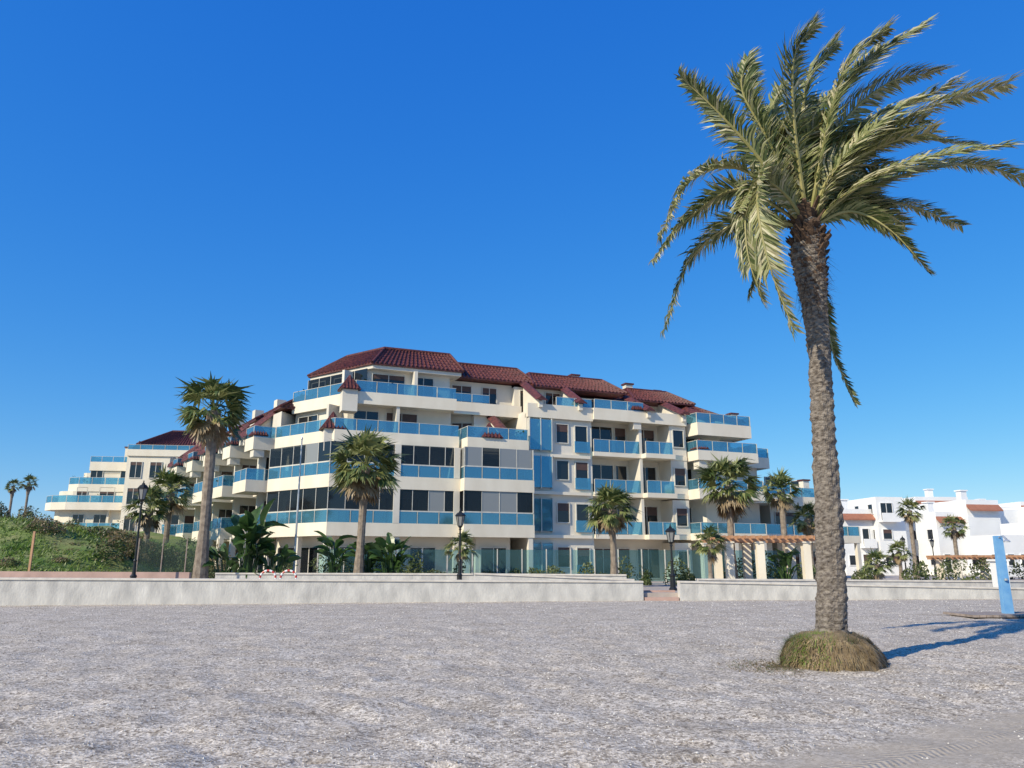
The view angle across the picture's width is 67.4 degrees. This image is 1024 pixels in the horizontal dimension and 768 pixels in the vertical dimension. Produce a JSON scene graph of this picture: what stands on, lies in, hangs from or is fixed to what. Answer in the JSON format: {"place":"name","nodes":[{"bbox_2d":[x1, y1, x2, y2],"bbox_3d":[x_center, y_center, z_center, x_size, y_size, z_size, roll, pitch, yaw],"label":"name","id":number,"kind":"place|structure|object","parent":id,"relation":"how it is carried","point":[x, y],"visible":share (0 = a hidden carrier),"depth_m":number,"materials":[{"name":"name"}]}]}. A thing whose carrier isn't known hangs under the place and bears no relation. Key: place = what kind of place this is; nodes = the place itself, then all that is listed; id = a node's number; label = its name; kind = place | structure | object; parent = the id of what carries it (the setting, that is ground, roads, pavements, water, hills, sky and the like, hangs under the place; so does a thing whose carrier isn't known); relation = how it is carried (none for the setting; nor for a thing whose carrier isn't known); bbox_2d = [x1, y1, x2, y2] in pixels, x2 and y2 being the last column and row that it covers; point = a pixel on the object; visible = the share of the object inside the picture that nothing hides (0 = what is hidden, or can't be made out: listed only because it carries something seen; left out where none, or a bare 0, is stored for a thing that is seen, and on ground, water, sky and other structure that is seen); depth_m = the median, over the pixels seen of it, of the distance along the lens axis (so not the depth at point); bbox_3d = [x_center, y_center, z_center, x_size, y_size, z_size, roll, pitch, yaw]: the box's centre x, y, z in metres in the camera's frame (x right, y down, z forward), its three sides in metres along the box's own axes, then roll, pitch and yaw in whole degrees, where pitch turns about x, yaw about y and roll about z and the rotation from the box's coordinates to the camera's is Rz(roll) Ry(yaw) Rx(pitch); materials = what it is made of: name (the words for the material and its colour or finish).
{"place":"outdoors","nodes":[
{"label":"outdoors","id":0,"kind":"place"},
{"bbox_2d":[0,516,223,577],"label":"grassy hill","id":1,"kind":"structure","parent":0,"point":[67,540],"depth_m":48.81,"materials":[{"name":"green plant"}]},
{"bbox_2d":[0,501,11,518],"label":"dune shrub","id":2,"kind":"object","parent":1,"relation":"on","point":[3,510],"visible":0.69,"depth_m":54.67,"materials":[{"name":"green plant"}]},
{"bbox_2d":[0,556,20,566],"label":"dune shrub","id":3,"kind":"object","parent":1,"relation":"on","point":[10,560],"visible":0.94,"depth_m":43.55,"materials":[{"name":"green plant"}]},
{"bbox_2d":[16,505,38,520],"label":"dune shrub","id":4,"kind":"object","parent":1,"relation":"on","point":[26,511],"visible":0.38,"depth_m":55.02,"materials":[{"name":"green plant"}]},
{"bbox_2d":[16,512,52,523],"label":"dune shrub","id":5,"kind":"object","parent":1,"relation":"on","point":[31,516],"visible":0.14,"depth_m":53.49,"materials":[{"name":"green plant"}]},
{"bbox_2d":[24,518,66,533],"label":"dune shrub","id":6,"kind":"object","parent":1,"relation":"on","point":[34,522],"visible":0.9,"depth_m":49.89,"materials":[{"name":"green plant"}]},
{"bbox_2d":[84,526,113,534],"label":"dune shrub","id":7,"kind":"object","parent":1,"relation":"on","point":[98,528],"visible":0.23,"depth_m":54.35,"materials":[{"name":"green plant"}]},
{"bbox_2d":[84,520,131,561],"bbox_3d":[-25.034,9.810,47.946,2.436,2.559,2.770,0,-13,0],"label":"dune shrub","id":8,"kind":"object","parent":1,"relation":"on","point":[120,545],"visible":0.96,"depth_m":47.70,"materials":[{"name":"green plant"}]},
{"bbox_2d":[104,529,144,551],"bbox_3d":[-25.919,10.465,51.252,2.709,1.531,2.672,0,-13,0],"label":"dune shrub","id":9,"kind":"object","parent":1,"relation":"on","point":[133,540],"visible":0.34,"depth_m":50.92,"materials":[{"name":"green plant"}]},
{"bbox_2d":[121,549,150,561],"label":"dune shrub","id":10,"kind":"object","parent":1,"relation":"on","point":[130,555],"visible":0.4,"depth_m":49.78,"materials":[{"name":"green plant"}]},
{"bbox_2d":[134,534,164,565],"bbox_3d":[-24.558,11.171,51.495,2.596,2.142,2.534,0,-13,0],"label":"dune shrub","id":11,"kind":"object","parent":1,"relation":"on","point":[150,554],"visible":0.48,"depth_m":51.21,"materials":[{"name":"green plant"}]},
{"bbox_2d":[140,541,171,559],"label":"dune shrub","id":12,"kind":"object","parent":1,"relation":"on","point":[152,547],"visible":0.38,"depth_m":51.97,"materials":[{"name":"green plant"}]},
{"bbox_2d":[148,545,178,566],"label":"dune shrub","id":13,"kind":"object","parent":1,"relation":"on","point":[169,553],"visible":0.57,"depth_m":51.89,"materials":[{"name":"green plant"}]},
{"bbox_2d":[165,540,188,566],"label":"dune shrub","id":14,"kind":"object","parent":1,"relation":"on","point":[173,550],"visible":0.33,"depth_m":53.20,"materials":[{"name":"green plant"}]},
{"bbox_2d":[171,535,196,572],"bbox_3d":[-21.750,11.678,51.497,2.164,3.125,2.538,0,-13,0],"label":"dune shrub","id":15,"kind":"object","parent":1,"relation":"on","point":[180,563],"visible":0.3,"depth_m":51.36,"materials":[{"name":"green plant"}]},
{"bbox_2d":[50,447,188,532],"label":"walls","id":16,"kind":"structure","parent":0,"point":[64,516],"depth_m":93.93,"materials":[{"name":"white paint"}]},
{"bbox_2d":[45,449,187,534],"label":"parapets","id":17,"kind":"object","parent":16,"relation":"attached to","point":[107,466],"visible":0.42,"depth_m":94.34,"materials":[{"name":"white paint"}]},
{"bbox_2d":[46,444,189,531],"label":"window frames","id":18,"kind":"structure","parent":16,"relation":"attached to","point":[96,477],"depth_m":94.03,"materials":[{"name":"paint"}]},
{"bbox_2d":[77,462,161,518],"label":"shutters","id":19,"kind":"object","parent":18,"relation":"attached to","point":[140,463],"visible":0.45,"depth_m":94.10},
{"bbox_2d":[73,447,190,531],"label":"windows","id":20,"kind":"structure","parent":16,"relation":"attached to","point":[175,518],"depth_m":93.90,"materials":[{"name":"grey glass"}]},
{"bbox_2d":[124,430,201,448],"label":"roof","id":21,"kind":"structure","parent":16,"relation":"on","point":[172,438],"depth_m":97.85,"materials":[{"name":"red tile"}]},
{"bbox_2d":[0,599,1023,767],"bbox_3d":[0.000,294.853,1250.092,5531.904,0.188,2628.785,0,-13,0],"label":"sand beach","id":22,"kind":"structure","parent":0,"point":[996,742],"depth_m":10.21,"materials":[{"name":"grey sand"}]},
{"bbox_2d":[0,577,643,605],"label":"beach wall","id":23,"kind":"structure","parent":22,"relation":"on","point":[77,591],"depth_m":32.24,"materials":[{"name":"paint"}]},
{"bbox_2d":[711,629,891,681],"bbox_3d":[4.564,4.381,12.554,2.872,0.756,2.500,8,-15,-30],"label":"grass mound","id":24,"kind":"object","parent":22,"relation":"on","point":[834,651],"depth_m":12.09,"materials":[{"name":"green plant"}]},
{"bbox_2d":[649,9,1023,632],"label":"date palm","id":25,"kind":"object","parent":24,"relation":"on","point":[806,161],"visible":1,"depth_m":14.14,"materials":[{"name":"green plant"}]},
{"bbox_2d":[677,581,1023,600],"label":"beach wall","id":26,"kind":"structure","parent":22,"relation":"on","point":[703,591],"depth_m":35.35,"materials":[{"name":"paint"}]},
{"bbox_2d":[943,535,1023,617],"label":"beach shower","id":27,"kind":"object","parent":22,"relation":"on","point":[1006,603],"visible":1,"depth_m":24.11,"materials":[{"name":"blue paint"}]},
{"bbox_2d":[0,0,1023,519],"label":"sky","id":28,"kind":"structure","parent":0,"point":[264,195],"materials":[{"name":"blue"}]},
{"bbox_2d":[634,575,1023,596],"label":"promenade pavement","id":29,"kind":"structure","parent":0,"point":[657,585],"depth_m":46.89,"materials":[{"name":"grey stone"}]},
{"bbox_2d":[4,478,22,515],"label":"fan palm","id":30,"kind":"object","parent":29,"relation":"on","point":[12,490],"visible":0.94,"depth_m":148.88,"materials":[{"name":"green plant"}]},
{"bbox_2d":[18,473,39,509],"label":"fan palm","id":31,"kind":"object","parent":29,"relation":"on","point":[28,487],"visible":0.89,"depth_m":149.11,"materials":[{"name":"green plant"}]},
{"bbox_2d":[28,531,35,570],"bbox_3d":[-26.840,9.844,42.844,0.120,3.200,0.120,0,-13,0],"label":"wooden post","id":32,"kind":"object","parent":29,"relation":"on","point":[32,550],"visible":0.64,"depth_m":42.92,"materials":[{"name":"brown wood"}]},
{"bbox_2d":[0,571,191,577],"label":"promenade wall","id":33,"kind":"structure","parent":29,"relation":"on","point":[31,574],"depth_m":36.73,"materials":[{"name":"concrete"}]},
{"bbox_2d":[130,481,148,577],"bbox_3d":[-17.500,7.092,35.930,0.560,5.200,0.485,0,-13,0],"label":"street lamp","id":34,"kind":"object","parent":29,"relation":"on","point":[143,488],"visible":0.88,"depth_m":36.09,"materials":[{"name":"black metal"}]},
{"bbox_2d":[121,481,171,548],"bbox_3d":[-25.340,10.178,52.931,3.413,6.955,3.480,6,-14,-24],"label":"fan palm","id":35,"kind":"object","parent":29,"relation":"on","point":[154,494],"visible":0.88,"depth_m":53.07,"materials":[{"name":"green plant"}]},
{"bbox_2d":[136,538,187,571],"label":"fence posts","id":36,"kind":"object","parent":29,"relation":"on","point":[162,554],"visible":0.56,"depth_m":44.16,"materials":[{"name":"grey"}]},
{"bbox_2d":[145,465,194,542],"bbox_3d":[-26.484,10.628,59.099,4.193,8.896,4.080,0,-13,0],"label":"fan palm","id":37,"kind":"object","parent":29,"relation":"on","point":[171,479],"visible":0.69,"depth_m":59.24,"materials":[{"name":"green plant"}]},
{"bbox_2d":[164,549,214,578],"bbox_3d":[-19.932,11.517,47.826,2.982,2.530,2.523,-5,-14,22],"label":"dune shrub","id":38,"kind":"object","parent":29,"relation":"on","point":[189,561],"visible":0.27,"depth_m":47.83,"materials":[{"name":"green plant"}]},
{"bbox_2d":[174,370,253,577],"bbox_3d":[-15.758,4.900,39.951,4.301,11.306,4.845,0,-13,0],"label":"fan palm","id":39,"kind":"object","parent":29,"relation":"on","point":[211,433],"visible":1,"depth_m":39.98,"materials":[{"name":"green plant"}]},
{"bbox_2d":[209,543,231,578],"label":"dune shrub","id":40,"kind":"object","parent":29,"relation":"on","point":[219,564],"visible":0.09,"depth_m":49.41,"materials":[{"name":"green plant"}]},
{"bbox_2d":[202,543,245,573],"bbox_3d":[-14.591,9.380,39.509,2.558,2.410,2.107,0,-13,0],"label":"bird of paradise plant","id":41,"kind":"object","parent":29,"relation":"on","point":[232,564],"visible":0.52,"depth_m":39.41,"materials":[{"name":"green plant"}]},
{"bbox_2d":[224,498,289,578],"bbox_3d":[-13.365,8.234,39.498,3.129,4.621,3.031,0,-13,0],"label":"bird of paradise plant","id":42,"kind":"object","parent":29,"relation":"on","point":[247,522],"visible":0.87,"depth_m":39.36,"materials":[{"name":"green plant"}]},
{"bbox_2d":[255,542,301,574],"bbox_3d":[-12.279,9.374,39.754,2.777,2.535,2.194,0,-13,0],"label":"bird of paradise plant","id":43,"kind":"object","parent":29,"relation":"on","point":[281,558],"visible":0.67,"depth_m":39.65,"materials":[{"name":"green plant"}]},
{"bbox_2d":[293,436,302,571],"bbox_3d":[-11.600,6.865,41.530,0.320,8.200,0.320,0,-13,0],"label":"flagpole","id":44,"kind":"object","parent":29,"relation":"on","point":[295,541],"visible":0.62,"depth_m":41.55,"materials":[{"name":"white metal"}]},
{"bbox_2d":[303,554,328,572],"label":"garden shrub","id":45,"kind":"object","parent":29,"relation":"on","point":[324,567],"visible":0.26,"depth_m":43.89,"materials":[{"name":"green plant"}]},
{"bbox_2d":[313,531,356,572],"bbox_3d":[-9.636,9.431,41.246,2.660,3.084,1.789,-6,-15,25],"label":"bird of paradise plant","id":46,"kind":"object","parent":29,"relation":"on","point":[329,542],"visible":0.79,"depth_m":41.48,"materials":[{"name":"green plant"}]},
{"bbox_2d":[325,549,352,572],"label":"garden shrub","id":47,"kind":"object","parent":29,"relation":"on","point":[348,567],"visible":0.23,"depth_m":44.84,"materials":[{"name":"green plant"}]},
{"bbox_2d":[343,542,387,572],"bbox_3d":[-7.818,9.710,41.241,2.146,2.548,1.966,-10,-16,36],"label":"bird of paradise plant","id":48,"kind":"object","parent":29,"relation":"on","point":[370,563],"visible":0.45,"depth_m":41.27,"materials":[{"name":"green plant"}]},
{"bbox_2d":[325,423,408,572],"bbox_3d":[-7.958,6.500,41.666,4.778,8.978,4.560,4,-14,-16],"label":"fan palm","id":49,"kind":"object","parent":29,"relation":"on","point":[363,482],"visible":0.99,"depth_m":41.35,"materials":[{"name":"green plant"}]},
{"bbox_2d":[365,532,414,572],"bbox_3d":[-6.640,9.399,40.899,2.540,2.999,2.292,5,-14,-21],"label":"bird of paradise plant","id":50,"kind":"object","parent":29,"relation":"on","point":[390,544],"visible":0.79,"depth_m":40.68,"materials":[{"name":"green plant"}]},
{"bbox_2d":[402,550,425,572],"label":"garden shrub","id":51,"kind":"object","parent":29,"relation":"on","point":[416,570],"visible":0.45,"depth_m":44.72,"materials":[{"name":"green plant"}]},
{"bbox_2d":[215,573,626,579],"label":"promenade wall","id":52,"kind":"structure","parent":29,"relation":"on","point":[434,576],"depth_m":39.51,"materials":[{"name":"paint"}]},
{"bbox_2d":[455,508,465,579],"bbox_3d":[-2.680,8.471,39.510,0.560,4.150,0.485,0,-13,0],"label":"street lamp","id":53,"kind":"object","parent":29,"relation":"on","point":[460,515],"visible":0.81,"depth_m":39.66,"materials":[{"name":"black metal"}]},
{"bbox_2d":[441,529,479,572],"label":"fan palm","id":54,"kind":"object","parent":29,"relation":"on","point":[466,539],"visible":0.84,"depth_m":41.92,"materials":[{"name":"green plant"}]},
{"bbox_2d":[169,365,861,579],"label":"walls","id":55,"kind":"structure","parent":29,"relation":"on","point":[349,407],"depth_m":60.08,"materials":[{"name":"white paint"}]},
{"bbox_2d":[167,347,809,480],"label":"roof","id":56,"kind":"structure","parent":55,"relation":"on","point":[574,386],"depth_m":63.37,"materials":[{"name":"red tile"}]},
{"bbox_2d":[180,375,812,529],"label":"terrace plants","id":57,"kind":"object","parent":55,"relation":"on","point":[363,384],"visible":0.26,"depth_m":58.65,"materials":[{"name":"green plant"}]},
{"bbox_2d":[184,368,815,577],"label":"windows","id":58,"kind":"structure","parent":55,"relation":"attached to","point":[336,501],"depth_m":60.16,"materials":[{"name":"black glass"}]},
{"bbox_2d":[162,371,859,578],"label":"window frames","id":59,"kind":"structure","parent":55,"relation":"attached to","point":[482,466],"depth_m":59.41,"materials":[{"name":"paint"}]},
{"bbox_2d":[184,374,795,557],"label":"shutters","id":60,"kind":"object","parent":59,"relation":"attached to","point":[407,503],"visible":0.33,"depth_m":60.87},
{"bbox_2d":[172,391,860,543],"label":"parapets","id":61,"kind":"object","parent":55,"relation":"attached to","point":[455,406],"visible":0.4,"depth_m":58.11,"materials":[{"name":"white paint"}]},
{"bbox_2d":[237,375,809,496],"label":"chimney walls","id":62,"kind":"structure","parent":55,"relation":"on","point":[802,484],"depth_m":71.21,"materials":[{"name":"white paint"}]},
{"bbox_3d":[-8.207,4.289,58.203,19.659,10.870,9.137,0,-13,0],"label":"veranda glass","id":63,"kind":"object","parent":55,"relation":"on","visible":0},
{"bbox_2d":[306,443,531,511],"bbox_3d":[-6.834,7.119,56.758,16.314,4.700,4.801,5,-14,-22],"label":"curtained glass","id":64,"kind":"object","parent":63,"relation":"attached to","point":[515,458],"visible":0.93,"depth_m":56.34,"materials":[{"name":"grey"}]},
{"bbox_2d":[316,548,756,583],"bbox_3d":[2.967,11.861,49.583,30.370,2.350,0.090,2,-13,-9],"label":"glass fence","id":65,"kind":"object","parent":29,"relation":"on","point":[546,561],"visible":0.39,"depth_m":49.61,"materials":[{"name":"teal"}]},
{"bbox_2d":[474,573,633,580],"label":"ramp wall","id":66,"kind":"structure","parent":29,"relation":"on","point":[485,576],"depth_m":36.69,"materials":[{"name":"paint"}]},
{"bbox_2d":[542,565,567,573],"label":"garden shrub","id":67,"kind":"object","parent":29,"relation":"on","point":[553,570],"visible":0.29,"depth_m":46.67,"materials":[{"name":"green plant"}]},
{"bbox_2d":[577,562,594,573],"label":"garden shrub","id":68,"kind":"object","parent":29,"relation":"on","point":[586,566],"visible":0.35,"depth_m":46.59,"materials":[{"name":"green plant"}]},
{"bbox_2d":[582,481,641,573],"bbox_3d":[5.701,8.424,43.194,3.822,5.927,3.706,0,-13,0],"label":"fan palm","id":69,"kind":"object","parent":29,"relation":"on","point":[610,521],"visible":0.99,"depth_m":42.96,"materials":[{"name":"green plant"}]},
{"bbox_2d":[617,555,648,584],"bbox_3d":[7.333,11.509,47.218,2.238,1.918,1.472,0,-13,0],"label":"garden shrub","id":70,"kind":"object","parent":29,"relation":"on","point":[630,569],"visible":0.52,"depth_m":47.32,"materials":[{"name":"green plant"}]},
{"bbox_2d":[639,570,652,584],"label":"garden shrub","id":71,"kind":"object","parent":29,"relation":"on","point":[646,573],"visible":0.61,"depth_m":47.99,"materials":[{"name":"green plant"}]},
{"bbox_2d":[643,590,678,600],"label":"beach steps","id":72,"kind":"structure","parent":29,"relation":"on","point":[661,598],"depth_m":34.71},
{"bbox_2d":[665,524,676,590],"bbox_3d":[7.950,8.611,38.244,0.560,3.300,0.485,0,-13,0],"label":"street lamp","id":73,"kind":"object","parent":29,"relation":"on","point":[670,531],"visible":0.97,"depth_m":38.25,"materials":[{"name":"black metal"}]},
{"bbox_2d":[663,557,691,584],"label":"garden shrub","id":74,"kind":"object","parent":29,"relation":"on","point":[683,577],"visible":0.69,"depth_m":48.02,"materials":[{"name":"green plant"}]},
{"bbox_2d":[689,523,728,578],"bbox_3d":[11.374,9.770,43.883,2.083,3.617,2.356,9,-16,-35],"label":"fan palm","id":75,"kind":"object","parent":29,"relation":"on","point":[709,551],"visible":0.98,"depth_m":43.86,"materials":[{"name":"green plant"}]},
{"bbox_2d":[692,452,764,578],"bbox_3d":[13.506,8.203,47.299,4.563,8.233,4.132,-10,-17,37],"label":"fan palm","id":76,"kind":"object","parent":29,"relation":"on","point":[731,500],"visible":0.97,"depth_m":47.26,"materials":[{"name":"green plant"}]},
{"bbox_2d":[736,558,755,578],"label":"garden shrub","id":77,"kind":"object","parent":29,"relation":"on","point":[739,567],"visible":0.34,"depth_m":48.40,"materials":[{"name":"green plant"}]},
{"bbox_2d":[700,535,814,578],"bbox_3d":[14.800,10.738,46.065,6.200,3.130,3.800,0,-13,0],"label":"pergola","id":78,"kind":"object","parent":29,"relation":"on","point":[759,541],"visible":0.62,"depth_m":44.93,"materials":[{"name":"beige paint"}]},
{"bbox_2d":[754,550,782,578],"bbox_3d":[16.461,11.734,48.967,2.094,2.241,1.510,6,-15,-26],"label":"garden shrub","id":79,"kind":"object","parent":29,"relation":"on","point":[768,573],"visible":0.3,"depth_m":48.69,"materials":[{"name":"green plant"}]},
{"bbox_2d":[758,465,802,551],"bbox_3d":[20.126,10.329,57.256,3.542,8.636,3.425,-4,-14,15],"label":"fan palm","id":80,"kind":"object","parent":29,"relation":"on","point":[783,503],"visible":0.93,"depth_m":57.30,"materials":[{"name":"green plant"}]},
{"bbox_2d":[767,546,800,578],"bbox_3d":[16.304,10.851,45.732,2.045,2.382,2.171,-3,-14,14],"label":"bird of paradise plant","id":81,"kind":"object","parent":29,"relation":"on","point":[785,558],"visible":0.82,"depth_m":45.65,"materials":[{"name":"green plant"}]},
{"bbox_2d":[787,501,814,578],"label":"fan palm","id":82,"kind":"object","parent":29,"relation":"on","point":[806,527],"visible":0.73,"depth_m":58.84,"materials":[{"name":"green plant"}]},
{"bbox_2d":[695,578,1023,587],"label":"promenade wall","id":83,"kind":"structure","parent":29,"relation":"on","point":[989,583],"depth_m":40.85,"materials":[{"name":"paint"}]},
{"bbox_2d":[851,569,874,579],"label":"garden shrub","id":84,"kind":"object","parent":29,"relation":"on","point":[862,576],"visible":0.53,"depth_m":57.34,"materials":[{"name":"green plant"}]},
{"bbox_2d":[840,497,912,574],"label":"walls","id":85,"kind":"structure","parent":29,"relation":"on","point":[897,525],"depth_m":91.43,"materials":[{"name":"white paint"}]},
{"bbox_2d":[843,514,875,519],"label":"roof","id":86,"kind":"structure","parent":85,"relation":"attached to","point":[858,517],"depth_m":91.67,"materials":[{"name":"tile"}]},
{"bbox_2d":[848,503,896,569],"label":"windows","id":87,"kind":"structure","parent":85,"relation":"attached to","point":[866,532],"depth_m":91.60,"materials":[{"name":"black glass"}]},
{"bbox_2d":[846,502,898,572],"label":"window frames","id":88,"kind":"structure","parent":85,"relation":"attached to","point":[869,533],"depth_m":91.45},
{"bbox_2d":[860,547,897,579],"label":"fan palm","id":89,"kind":"object","parent":29,"relation":"on","point":[875,555],"visible":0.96,"depth_m":54.25,"materials":[{"name":"green plant"}]},
{"bbox_2d":[886,539,914,579],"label":"fan palm","id":90,"kind":"object","parent":29,"relation":"on","point":[900,559],"visible":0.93,"depth_m":62.31,"materials":[{"name":"green plant"}]},
{"bbox_2d":[894,497,927,577],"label":"fan palm","id":91,"kind":"object","parent":29,"relation":"on","point":[910,517],"visible":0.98,"depth_m":68.73,"materials":[{"name":"green plant"}]},
{"bbox_2d":[901,559,930,579],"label":"garden shrub","id":92,"kind":"object","parent":29,"relation":"on","point":[921,574],"visible":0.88,"depth_m":59.63,"materials":[{"name":"green plant"}]},
{"bbox_2d":[931,557,970,579],"bbox_3d":[35.296,15.002,62.060,3.346,2.096,2.155,0,-13,0],"label":"garden shrub","id":93,"kind":"object","parent":29,"relation":"on","point":[947,563],"visible":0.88,"depth_m":61.87,"materials":[{"name":"green plant"}]},
{"bbox_2d":[940,514,970,577],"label":"fan palm","id":94,"kind":"object","parent":29,"relation":"on","point":[954,534],"visible":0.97,"depth_m":70.53,"materials":[{"name":"green plant"}]},
{"bbox_2d":[905,490,1023,574],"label":"walls","id":95,"kind":"structure","parent":29,"relation":"on","point":[979,523],"depth_m":91.29,"materials":[{"name":"white paint"}]},
{"bbox_2d":[914,530,967,571],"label":"windows","id":96,"kind":"structure","parent":95,"relation":"attached to","point":[930,534],"depth_m":91.27,"materials":[{"name":"black glass"}]},
{"bbox_2d":[902,489,1023,512],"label":"walls","id":97,"kind":"structure","parent":95,"relation":"on","point":[929,496],"depth_m":111.38,"materials":[{"name":"white paint"}]},
{"bbox_2d":[936,504,1002,522],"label":"roof","id":98,"kind":"structure","parent":95,"relation":"attached to","point":[975,507],"depth_m":90.81,"materials":[{"name":"tile"}]},
{"bbox_2d":[926,555,1023,579],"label":"pergola","id":99,"kind":"object","parent":29,"relation":"on","point":[938,559],"visible":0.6,"depth_m":64.29,"materials":[{"name":"brown wood"}]},
{"bbox_2d":[968,557,991,579],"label":"garden shrub","id":100,"kind":"object","parent":29,"relation":"on","point":[979,566],"visible":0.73,"depth_m":64.11,"materials":[{"name":"green plant"}]},
{"bbox_2d":[964,523,1023,576],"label":"walls","id":101,"kind":"structure","parent":29,"relation":"on","point":[1013,533],"depth_m":83.50,"materials":[{"name":"white paint"}]},
{"bbox_2d":[988,560,1023,578],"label":"garden shrub","id":102,"kind":"object","parent":29,"relation":"on","point":[1014,570],"visible":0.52,"depth_m":66.11,"materials":[{"name":"green plant"}]},
{"bbox_2d":[986,559,1010,586],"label":"gate pillar","id":103,"kind":"structure","parent":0,"point":[993,572],"depth_m":40.11,"materials":[{"name":"white paint"}]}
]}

